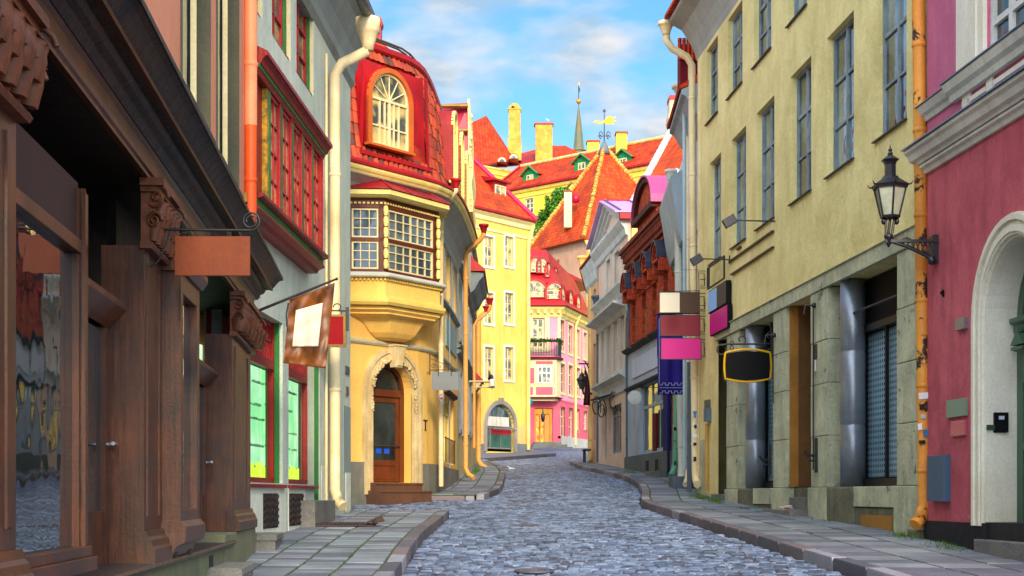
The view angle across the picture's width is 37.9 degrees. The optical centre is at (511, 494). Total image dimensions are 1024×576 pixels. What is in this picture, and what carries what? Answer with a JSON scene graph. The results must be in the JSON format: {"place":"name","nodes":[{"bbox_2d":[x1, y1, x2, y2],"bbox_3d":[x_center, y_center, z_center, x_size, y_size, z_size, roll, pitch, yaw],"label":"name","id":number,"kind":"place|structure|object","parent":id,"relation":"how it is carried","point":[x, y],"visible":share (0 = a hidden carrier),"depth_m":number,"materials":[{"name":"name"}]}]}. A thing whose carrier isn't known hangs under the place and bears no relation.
{"place":"outdoors","nodes":[
{"label":"outdoors","id":0,"kind":"place"},
{"bbox_2d":[246,510,437,575],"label":"pavement","id":1,"kind":"structure","parent":0,"point":[370,556],"depth_m":17.51,"materials":[{"name":"stone"}]},
{"bbox_2d":[315,515,384,525],"bbox_3d":[-2.385,0.360,21.200,1.170,0.155,0.512,0,0,0],"label":"cellar grate","id":2,"kind":"object","parent":1,"relation":"on","point":[376,520],"visible":0.93,"depth_m":21.10,"materials":[{"name":"metal"}]},
{"bbox_2d":[380,460,498,495],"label":"pavement","id":3,"kind":"structure","parent":0,"point":[488,479],"depth_m":38.15,"materials":[{"name":"stone"}]},
{"bbox_2d":[481,449,555,460],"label":"pavement","id":4,"kind":"structure","parent":0,"point":[532,453],"depth_m":73.72,"materials":[{"name":"stone"}]},
{"bbox_2d":[369,0,685,170],"label":"sky","id":5,"kind":"structure","parent":0,"point":[534,55],"materials":[{"name":"blue"}]},
{"bbox_2d":[351,451,843,575],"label":"cobbled road","id":6,"kind":"structure","parent":0,"point":[587,520],"depth_m":20.41,"materials":[{"name":"stone"}]},
{"bbox_2d":[514,568,554,572],"bbox_3d":[0.236,0.795,15.719,0.427,0.035,0.427,0,0,0],"label":"manhole cover","id":7,"kind":"object","parent":6,"relation":"on","point":[533,570],"visible":1,"depth_m":15.67,"materials":[{"name":"metal"}]},
{"bbox_2d":[345,464,972,551],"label":"grass","id":8,"kind":"structure","parent":0,"point":[477,469],"depth_m":26.41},
{"bbox_2d":[574,461,1023,575],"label":"pavement","id":9,"kind":"structure","parent":0,"point":[846,540],"depth_m":18.64,"materials":[{"name":"stone"}]},
{"bbox_3d":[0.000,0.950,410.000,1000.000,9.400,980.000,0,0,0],"label":"ground","id":10,"kind":"structure","parent":0,"visible":0},
{"bbox_2d":[0,0,283,575],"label":"shop building","id":11,"kind":"structure","parent":10,"relation":"on","point":[128,131],"depth_m":9.55,"materials":[{"name":"paint"}]},
{"bbox_2d":[16,123,97,575],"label":"display window","id":12,"kind":"structure","parent":11,"relation":"in","point":[52,211],"depth_m":7.26,"materials":[{"name":"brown wood"}]},
{"bbox_2d":[88,278,125,564],"bbox_3d":[-2.484,-0.320,8.740,0.160,1.840,1.616,0,0,-5],"label":"door","id":13,"kind":"structure","parent":11,"relation":"in","point":[104,309],"depth_m":9.30,"materials":[{"name":"brown wood"}]},
{"bbox_2d":[180,0,215,142],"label":"window","id":14,"kind":"structure","parent":11,"relation":"in","point":[195,15],"depth_m":13.44,"materials":[{"name":"beige glass"}]},
{"bbox_2d":[148,212,259,266],"bbox_3d":[-2.016,-1.530,9.750,0.746,0.636,0.022,0,0,0],"label":"sign bracket","id":15,"kind":"object","parent":11,"relation":"attached to","point":[223,230],"visible":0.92,"depth_m":9.74,"materials":[{"name":"black metal"}]},
{"bbox_2d":[175,231,249,275],"bbox_3d":[-1.955,-1.582,9.750,0.491,0.305,0.024,0,0,0],"label":"hanging sign","id":16,"kind":"object","parent":15,"relation":"hanging from","point":[228,255],"visible":1,"depth_m":9.74,"materials":[{"name":"metal"}]},
{"bbox_2d":[199,359,217,531],"bbox_3d":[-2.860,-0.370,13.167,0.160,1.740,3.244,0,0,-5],"label":"door","id":17,"kind":"structure","parent":11,"relation":"in","point":[207,374],"depth_m":14.59,"materials":[{"name":"brown wood"}]},
{"bbox_2d":[216,0,243,198],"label":"window","id":18,"kind":"structure","parent":11,"relation":"in","point":[227,11],"depth_m":15.96,"materials":[{"name":"beige glass"}]},
{"bbox_2d":[259,277,337,325],"bbox_3d":[-2.472,-2.245,17.154,0.040,0.642,1.243,0,0,42],"label":"flag pole","id":19,"kind":"object","parent":11,"relation":"attached to","point":[291,297],"visible":0.88,"depth_m":17.06,"materials":[{"name":"brown metal"}]},
{"bbox_2d":[283,283,334,367],"bbox_3d":[-2.334,-1.984,17.309,0.692,1.021,0.093,0,0,-37],"label":"flag","id":20,"kind":"object","parent":19,"relation":"hanging from","point":[308,329],"visible":1,"depth_m":17.30,"materials":[{"name":"fabric"}]},
{"bbox_2d":[199,0,379,531],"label":"bay house","id":21,"kind":"structure","parent":10,"relation":"on","point":[311,54],"depth_m":20.91,"materials":[{"name":"grey paint"}]},
{"bbox_2d":[199,309,286,487],"bbox_3d":[-3.251,-1.155,18.273,0.430,2.210,3.989,0,0,2],"label":"shop window","id":22,"kind":"structure","parent":21,"relation":"in","point":[268,359],"depth_m":19.61,"materials":[{"name":"glass"}]},
{"bbox_2d":[271,94,277,205],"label":"bay window","id":23,"kind":"structure","parent":21,"relation":"in","point":[274,104],"depth_m":18.24,"materials":[{"name":"red paint"}]},
{"bbox_2d":[272,0,289,59],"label":"window","id":24,"kind":"structure","parent":21,"relation":"in","point":[280,8],"depth_m":20.11,"materials":[{"name":"red paint"}]},
{"bbox_2d":[283,110,289,217],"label":"bay window","id":25,"kind":"structure","parent":21,"relation":"in","point":[286,120],"depth_m":19.01,"materials":[{"name":"red paint"}]},
{"bbox_2d":[263,364,318,488],"bbox_3d":[-3.123,-1.155,21.393,0.430,2.210,2.644,0,0,2],"label":"shop window","id":26,"kind":"structure","parent":21,"relation":"in","point":[298,373],"depth_m":22.05,"materials":[{"name":"glass"}]},
{"bbox_2d":[294,125,299,227],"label":"bay window","id":27,"kind":"structure","parent":21,"relation":"in","point":[296,132],"depth_m":19.58,"materials":[{"name":"red paint"}]},
{"bbox_2d":[296,4,312,94],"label":"window","id":28,"kind":"structure","parent":21,"relation":"in","point":[304,25],"depth_m":21.85,"materials":[{"name":"red paint"}]},
{"bbox_2d":[304,138,309,236],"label":"bay window","id":29,"kind":"structure","parent":21,"relation":"in","point":[306,145],"depth_m":20.31,"materials":[{"name":"red paint"}]},
{"bbox_2d":[314,151,318,245],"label":"bay window","id":30,"kind":"structure","parent":21,"relation":"in","point":[316,159],"depth_m":21.22,"materials":[{"name":"red paint"}]},
{"bbox_2d":[314,367,318,499],"bbox_3d":[-3.014,-0.980,22.350,0.188,2.560,0.437,0,0,0],"label":"shop door","id":31,"kind":"structure","parent":21,"relation":"in","point":[316,370],"depth_m":22.53,"materials":[{"name":"red paint"}]},
{"bbox_2d":[332,303,348,330],"bbox_3d":[-2.614,-2.610,21.900,0.435,0.402,0.060,0,0,0],"label":"sign bracket","id":32,"kind":"object","parent":21,"relation":"attached to","point":[347,317],"visible":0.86,"depth_m":21.89,"materials":[{"name":"black metal"}]},
{"bbox_2d":[328,314,345,346],"bbox_3d":[-2.640,-2.405,21.900,0.414,0.477,0.060,0,0,0],"label":"hanging sign","id":33,"kind":"object","parent":32,"relation":"hanging from","point":[337,336],"visible":0.57,"depth_m":21.88,"materials":[{"name":"metal"}]},
{"bbox_2d":[350,15,488,505],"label":"corner house","id":34,"kind":"structure","parent":10,"relation":"on","point":[415,240],"depth_m":31.51,"materials":[{"name":"yellow paint"}]},
{"bbox_2d":[373,396,399,481],"bbox_3d":[-2.732,-1.182,31.644,0.691,1.803,0.852,0,0,0],"label":"door","id":35,"kind":"structure","parent":34,"relation":"in","point":[386,445],"depth_m":31.74,"materials":[{"name":"orange wood"}]},
{"bbox_2d":[427,354,458,374],"bbox_3d":[-1.472,-2.768,31.700,0.681,0.442,0.024,0,0,0],"label":"sign bracket","id":36,"kind":"object","parent":34,"relation":"attached to","point":[438,365],"visible":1,"depth_m":31.69,"materials":[{"name":"black metal"}]},
{"bbox_2d":[432,369,457,389],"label":"hanging sign","id":37,"kind":"object","parent":36,"relation":"hanging from","point":[444,380],"visible":1,"depth_m":31.68,"materials":[{"name":"grey metal"}]},
{"bbox_2d":[445,247,450,306],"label":"window","id":38,"kind":"structure","parent":34,"relation":"in","point":[445,247],"depth_m":35.35,"materials":[{"name":"glass"}]},
{"bbox_2d":[444,390,457,463],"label":"barred window","id":39,"kind":"structure","parent":34,"relation":"in","point":[449,445],"depth_m":36.89,"materials":[{"name":"yellow paint"}]},
{"bbox_2d":[452,262,456,316],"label":"window","id":40,"kind":"structure","parent":34,"relation":"in","point":[452,262],"depth_m":37.54,"materials":[{"name":"glass"}]},
{"bbox_2d":[441,99,493,476],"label":"ornate house","id":41,"kind":"structure","parent":10,"relation":"on","point":[477,288],"depth_m":47.75,"materials":[{"name":"beige paint"}]},
{"bbox_2d":[459,369,461,434],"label":"window","id":42,"kind":"structure","parent":41,"relation":"in","point":[460,372],"depth_m":40.63,"materials":[{"name":"beige paint"}]},
{"bbox_2d":[459,277,461,343],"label":"window","id":43,"kind":"structure","parent":41,"relation":"in","point":[460,282],"depth_m":40.63,"materials":[{"name":"beige paint"}]},
{"bbox_2d":[470,386,472,438],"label":"window","id":44,"kind":"structure","parent":41,"relation":"in","point":[471,396],"depth_m":49.43,"materials":[{"name":"beige paint"}]},
{"bbox_2d":[470,316,472,368],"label":"window","id":45,"kind":"structure","parent":41,"relation":"in","point":[471,321],"depth_m":49.43,"materials":[{"name":"beige paint"}]},
{"bbox_2d":[474,157,537,452],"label":"yellow house","id":46,"kind":"structure","parent":10,"relation":"on","point":[509,217],"depth_m":79.95,"materials":[{"name":"paint"}]},
{"bbox_2d":[483,234,494,269],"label":"window","id":47,"kind":"structure","parent":46,"relation":"in","point":[487,241],"depth_m":78.84,"materials":[{"name":"beige paint"}]},
{"bbox_2d":[483,290,494,326],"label":"window","id":48,"kind":"structure","parent":46,"relation":"in","point":[487,320],"depth_m":78.88,"materials":[{"name":"beige paint"}]},
{"bbox_2d":[483,344,494,380],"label":"window","id":49,"kind":"structure","parent":46,"relation":"in","point":[487,352],"depth_m":78.72,"materials":[{"name":"glass"}]},
{"bbox_2d":[503,234,514,269],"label":"window","id":50,"kind":"structure","parent":46,"relation":"in","point":[507,241],"depth_m":80.16,"materials":[{"name":"beige paint"}]},
{"bbox_2d":[503,290,514,326],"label":"window","id":51,"kind":"structure","parent":46,"relation":"in","point":[507,297],"depth_m":80.16,"materials":[{"name":"beige paint"}]},
{"bbox_2d":[503,344,514,382],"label":"window","id":52,"kind":"structure","parent":46,"relation":"in","point":[507,352],"depth_m":80.14,"materials":[{"name":"beige paint"}]},
{"bbox_2d":[530,249,587,449],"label":"pink house","id":53,"kind":"structure","parent":10,"relation":"on","point":[558,347],"depth_m":98.16,"materials":[{"name":"paint"}]},
{"bbox_2d":[530,317,549,351],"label":"balcony door","id":54,"kind":"structure","parent":53,"relation":"in","point":[537,326],"depth_m":98.12,"materials":[{"name":"beige paint"}]},
{"bbox_2d":[557,317,564,353],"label":"window","id":55,"kind":"structure","parent":53,"relation":"in","point":[559,323],"depth_m":98.45,"materials":[{"name":"beige paint"}]},
{"bbox_2d":[568,362,573,397],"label":"window","id":56,"kind":"structure","parent":53,"relation":"in","point":[571,364],"depth_m":101.28,"materials":[{"name":"beige paint"}]},
{"bbox_2d":[577,255,597,462],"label":"salmon house","id":57,"kind":"structure","parent":10,"relation":"on","point":[588,269],"depth_m":58.01,"materials":[{"name":"grey paint"}]},
{"bbox_2d":[576,370,591,394],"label":"wall lantern","id":58,"kind":"object","parent":57,"relation":"attached to","point":[580,379],"depth_m":57.69,"materials":[{"name":"black metal"}]},
{"bbox_2d":[583,365,589,404],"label":"flag","id":59,"kind":"object","parent":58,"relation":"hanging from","point":[587,394],"visible":0.99,"depth_m":57.44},
{"bbox_2d":[585,199,636,467],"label":"pediment house","id":60,"kind":"structure","parent":10,"relation":"on","point":[612,233],"depth_m":52.56,"materials":[{"name":"paint"}]},
{"bbox_2d":[600,329,605,381],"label":"window","id":61,"kind":"structure","parent":60,"relation":"in","point":[602,377],"depth_m":55.19,"materials":[{"name":"white paint"}]},
{"bbox_2d":[590,391,618,417],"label":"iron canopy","id":62,"kind":"object","parent":60,"relation":"attached to","point":[600,399],"visible":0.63,"depth_m":51.98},
{"bbox_2d":[606,253,611,292],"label":"window","id":63,"kind":"structure","parent":60,"relation":"in","point":[609,257],"depth_m":53.21,"materials":[{"name":"white paint"}]},
{"bbox_2d":[606,324,611,378],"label":"window","id":64,"kind":"structure","parent":60,"relation":"in","point":[608,375],"depth_m":53.66,"materials":[{"name":"white paint"}]},
{"bbox_2d":[612,318,618,374],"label":"window","id":65,"kind":"structure","parent":60,"relation":"in","point":[613,331],"depth_m":52.07,"materials":[{"name":"white paint"}]},
{"bbox_2d":[613,405,620,453],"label":"shop window","id":66,"kind":"structure","parent":60,"relation":"in","point":[616,414],"depth_m":52.59,"materials":[{"name":"grey glass"}]},
{"bbox_2d":[619,313,625,371],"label":"window","id":67,"kind":"structure","parent":60,"relation":"in","point":[620,318],"depth_m":50.46,"materials":[{"name":"white paint"}]},
{"bbox_2d":[618,175,677,477],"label":"brick house","id":68,"kind":"structure","parent":10,"relation":"on","point":[652,437],"depth_m":44.70,"materials":[{"name":"red brick"}]},
{"bbox_2d":[628,387,642,403],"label":"round sign","id":69,"kind":"object","parent":68,"relation":"attached to","point":[634,397],"visible":1,"depth_m":45.60,"materials":[{"name":"white paint"}]},
{"bbox_2d":[643,379,662,452],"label":"shop window","id":70,"kind":"structure","parent":68,"relation":"in","point":[652,402],"depth_m":44.63,"materials":[{"name":"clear glass"}]},
{"bbox_2d":[663,395,669,476],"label":"blue door","id":71,"kind":"structure","parent":68,"relation":"in","point":[666,398],"depth_m":41.33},
{"bbox_2d":[630,95,681,199],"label":"gabled house","id":72,"kind":"structure","parent":10,"relation":"on","point":[668,154],"depth_m":63.88,"materials":[{"name":"tile"}]},
{"bbox_2d":[660,38,697,491],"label":"white house","id":73,"kind":"structure","parent":10,"relation":"on","point":[674,211],"depth_m":35.37,"materials":[{"name":"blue paint"}]},
{"bbox_2d":[655,313,682,394],"bbox_3d":[3.866,-3.421,36.199,0.802,1.984,0.061,0,0,0],"label":"banner","id":74,"kind":"object","parent":73,"relation":"attached to","point":[670,377],"visible":0.62,"depth_m":36.20,"materials":[{"name":"blue fabric"}]},
{"bbox_2d":[658,0,927,537],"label":"plaster house","id":75,"kind":"structure","parent":10,"relation":"on","point":[808,114],"depth_m":23.88,"materials":[{"name":"yellow paint"}]},
{"bbox_2d":[655,271,705,359],"bbox_3d":[3.693,-3.899,32.300,1.204,2.192,0.036,0,0,0],"label":"sign bracket","id":76,"kind":"object","parent":75,"relation":"attached to","point":[698,290],"visible":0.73,"depth_m":32.29,"materials":[{"name":"black metal"}]},
{"bbox_2d":[659,292,699,312],"bbox_3d":[3.622,-4.159,32.300,0.878,0.451,0.072,0,0,0],"label":"hanging sign","id":77,"kind":"object","parent":76,"relation":"attached to","point":[679,302],"visible":1,"depth_m":32.27,"materials":[{"name":"multicoloured metal"}]},
{"bbox_2d":[660,315,699,335],"bbox_3d":[3.640,-3.663,32.300,0.866,0.451,0.072,0,0,0],"label":"hanging sign","id":78,"kind":"object","parent":76,"relation":"attached to","point":[679,325],"visible":1,"depth_m":32.27,"materials":[{"name":"red metal"}]},
{"bbox_2d":[661,338,701,359],"bbox_3d":[3.657,-3.161,32.300,0.878,0.462,0.072,0,0,0],"label":"hanging sign","id":79,"kind":"object","parent":76,"relation":"attached to","point":[681,348],"visible":1,"depth_m":32.27,"materials":[{"name":"pink metal"}]},
{"bbox_2d":[690,253,729,265],"bbox_3d":[3.963,-4.709,29.900,0.808,0.252,0.120,0,0,0],"label":"spot lamp","id":80,"kind":"object","parent":75,"relation":"attached to","point":[696,259],"visible":1,"depth_m":29.84,"materials":[{"name":"black metal"}]},
{"bbox_2d":[704,42,717,126],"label":"window","id":81,"kind":"structure","parent":75,"relation":"in","point":[714,53],"depth_m":31.98,"materials":[{"name":"blue glass"}]},
{"bbox_2d":[707,158,720,265],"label":"window","id":82,"kind":"structure","parent":75,"relation":"in","point":[717,166],"depth_m":31.71,"materials":[{"name":"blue glass"}]},
{"bbox_2d":[707,255,724,289],"bbox_3d":[4.187,-4.558,30.678,0.042,0.480,1.650,0,0,-4],"label":"empty sign frame","id":83,"kind":"object","parent":75,"relation":"attached to","point":[708,275],"visible":1,"depth_m":30.81,"materials":[{"name":"black metal"}]},
{"bbox_2d":[708,280,730,313],"bbox_3d":[4.242,-4.043,30.579,0.104,0.466,1.742,0,0,-4],"label":"wall sign","id":84,"kind":"object","parent":75,"relation":"attached to","point":[719,296],"visible":0.97,"depth_m":30.30,"materials":[{"name":"blue"}]},
{"bbox_2d":[710,304,731,336],"bbox_3d":[4.251,-3.553,30.449,0.104,0.475,1.676,0,0,-4],"label":"wall sign","id":85,"kind":"object","parent":75,"relation":"attached to","point":[720,318],"visible":1,"depth_m":30.21,"materials":[{"name":"pink"}]},
{"bbox_2d":[725,8,742,100],"bbox_3d":[4.447,-8.753,29.456,0.297,1.617,1.346,0,0,0],"label":"window","id":86,"kind":"structure","parent":75,"relation":"in","point":[737,22],"depth_m":29.79,"materials":[{"name":"blue glass"}]},
{"bbox_2d":[729,131,745,249],"bbox_3d":[4.471,-5.971,29.131,0.295,2.179,1.318,0,0,0],"label":"window","id":87,"kind":"structure","parent":75,"relation":"in","point":[741,142],"depth_m":29.48,"materials":[{"name":"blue glass"}]},
{"bbox_2d":[716,322,772,354],"bbox_3d":[4.223,-2.796,26.900,1.085,0.637,0.100,0,0,0],"label":"sign bracket","id":88,"kind":"object","parent":75,"relation":"attached to","point":[770,332],"visible":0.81,"depth_m":26.89,"materials":[{"name":"black metal"}]},
{"bbox_2d":[723,340,771,382],"bbox_3d":[4.246,-2.401,26.900,0.884,0.766,0.050,0,0,0],"label":"hanging sign","id":89,"kind":"object","parent":88,"relation":"hanging from","point":[753,364],"visible":0.99,"depth_m":26.88,"materials":[{"name":"black metal"}]},
{"bbox_2d":[721,214,774,228],"bbox_3d":[4.187,-4.819,26.300,0.982,0.252,0.120,0,0,0],"label":"spot lamp","id":90,"kind":"object","parent":75,"relation":"attached to","point":[729,221],"visible":1,"depth_m":26.24,"materials":[{"name":"black metal"}]},
{"bbox_2d":[750,0,771,69],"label":"window","id":91,"kind":"structure","parent":75,"relation":"in","point":[764,5],"depth_m":27.55,"materials":[{"name":"blue glass"}]},
{"bbox_2d":[754,102,774,231],"bbox_3d":[4.630,-5.971,27.010,0.300,2.179,1.381,0,0,0],"label":"window","id":92,"kind":"structure","parent":75,"relation":"in","point":[768,115],"depth_m":27.33,"materials":[{"name":"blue glass"}]},
{"bbox_2d":[763,373,772,487],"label":"shop window","id":93,"kind":"structure","parent":75,"relation":"in","point":[768,384],"depth_m":28.46,"materials":[{"name":"black glass"}]},
{"bbox_2d":[785,0,806,28],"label":"window","id":94,"kind":"structure","parent":75,"relation":"in","point":[799,5],"depth_m":25.14,"materials":[{"name":"grey glass"}]},
{"bbox_2d":[787,63,811,206],"bbox_3d":[4.809,-5.971,24.624,0.296,2.179,1.325,0,0,0],"label":"window","id":95,"kind":"structure","parent":75,"relation":"in","point":[804,78],"depth_m":24.89,"materials":[{"name":"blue glass"}]},
{"bbox_2d":[798,306,812,486],"bbox_3d":[4.983,-1.670,25.373,0.244,3.060,0.049,0,0,-4],"label":"doorway","id":96,"kind":"structure","parent":75,"relation":"in","point":[804,321],"depth_m":25.35,"materials":[{"name":"wood"}]},
{"bbox_2d":[823,18,853,179],"bbox_3d":[4.974,-5.971,22.424,0.304,2.179,1.438,0,0,0],"label":"window","id":97,"kind":"structure","parent":75,"relation":"in","point":[844,40],"depth_m":22.65,"materials":[{"name":"blue glass"}]},
{"bbox_2d":[864,314,898,485],"bbox_3d":[5.367,-1.320,21.386,0.165,2.400,3.157,0,0,-4],"label":"shop window","id":98,"kind":"structure","parent":75,"relation":"in","point":[886,322],"depth_m":21.75,"materials":[{"name":"black metal"}]},
{"bbox_2d":[871,0,906,143],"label":"window","id":99,"kind":"structure","parent":75,"relation":"in","point":[894,11],"depth_m":20.36,"materials":[{"name":"blue glass"}]},
{"bbox_2d":[901,0,1023,561],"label":"pink arch house","id":100,"kind":"structure","parent":10,"relation":"on","point":[965,152],"depth_m":17.00,"materials":[{"name":"paint"}]},
{"bbox_2d":[867,145,938,264],"bbox_3d":[4.800,-3.558,18.374,0.937,1.485,0.527,0,0,-24],"label":"street lantern","id":101,"kind":"object","parent":100,"relation":"attached to","point":[889,188],"visible":1,"depth_m":18.25,"materials":[{"name":"black paint"}]},
{"bbox_2d":[991,0,1023,44],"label":"window","id":102,"kind":"structure","parent":100,"relation":"in","point":[1005,14],"depth_m":16.46,"materials":[{"name":"white paint"}]},
{"bbox_2d":[1009,275,1023,521],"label":"door","id":103,"kind":"structure","parent":100,"relation":"in","point":[1017,322],"depth_m":16.74,"materials":[{"name":"green paint"}]},
{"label":"hill","id":104,"kind":"structure","parent":0,"visible":0},
{"bbox_2d":[472,103,578,178],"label":"hipped roof house","id":105,"kind":"structure","parent":104,"relation":"on","point":[493,153],"depth_m":171.00,"materials":[{"name":"tile"}]},
{"bbox_2d":[533,186,568,235],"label":"broadleaf tree","id":106,"kind":"object","parent":104,"relation":"on","point":[557,195],"visible":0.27,"depth_m":129.45,"materials":[{"name":"green plant"}]},
{"bbox_2d":[573,83,585,151],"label":"church spire","id":107,"kind":"structure","parent":104,"relation":"on","point":[578,143],"depth_m":214.58,"materials":[{"name":"grey metal"}]},
{"bbox_2d":[502,131,664,240],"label":"town house","id":108,"kind":"structure","parent":104,"relation":"on","point":[532,185],"depth_m":146.50,"materials":[{"name":"tile"}]},
{"bbox_2d":[530,141,637,306],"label":"tower house","id":109,"kind":"structure","parent":104,"relation":"on","point":[562,238],"depth_m":118.21,"materials":[{"name":"tile"}]},
{"bbox_2d":[594,109,614,140],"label":"weathervane","id":110,"kind":"object","parent":109,"relation":"on","point":[609,120],"visible":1,"depth_m":119.97,"materials":[{"name":"yellow metal"}]},
{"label":"road bed","id":111,"kind":"structure","parent":0,"visible":0},
{"bbox_2d":[373,510,448,575],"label":"kerb","id":112,"kind":"structure","parent":111,"relation":"on","point":[401,556],"depth_m":17.88,"materials":[{"name":"stone"}]},
{"bbox_2d":[432,459,504,500],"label":"kerb","id":113,"kind":"structure","parent":111,"relation":"on","point":[497,488],"depth_m":33.62,"materials":[{"name":"stone"}]},
{"bbox_2d":[569,461,911,575],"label":"kerb","id":114,"kind":"structure","parent":111,"relation":"on","point":[844,566],"depth_m":18.95,"materials":[{"name":"stone"}]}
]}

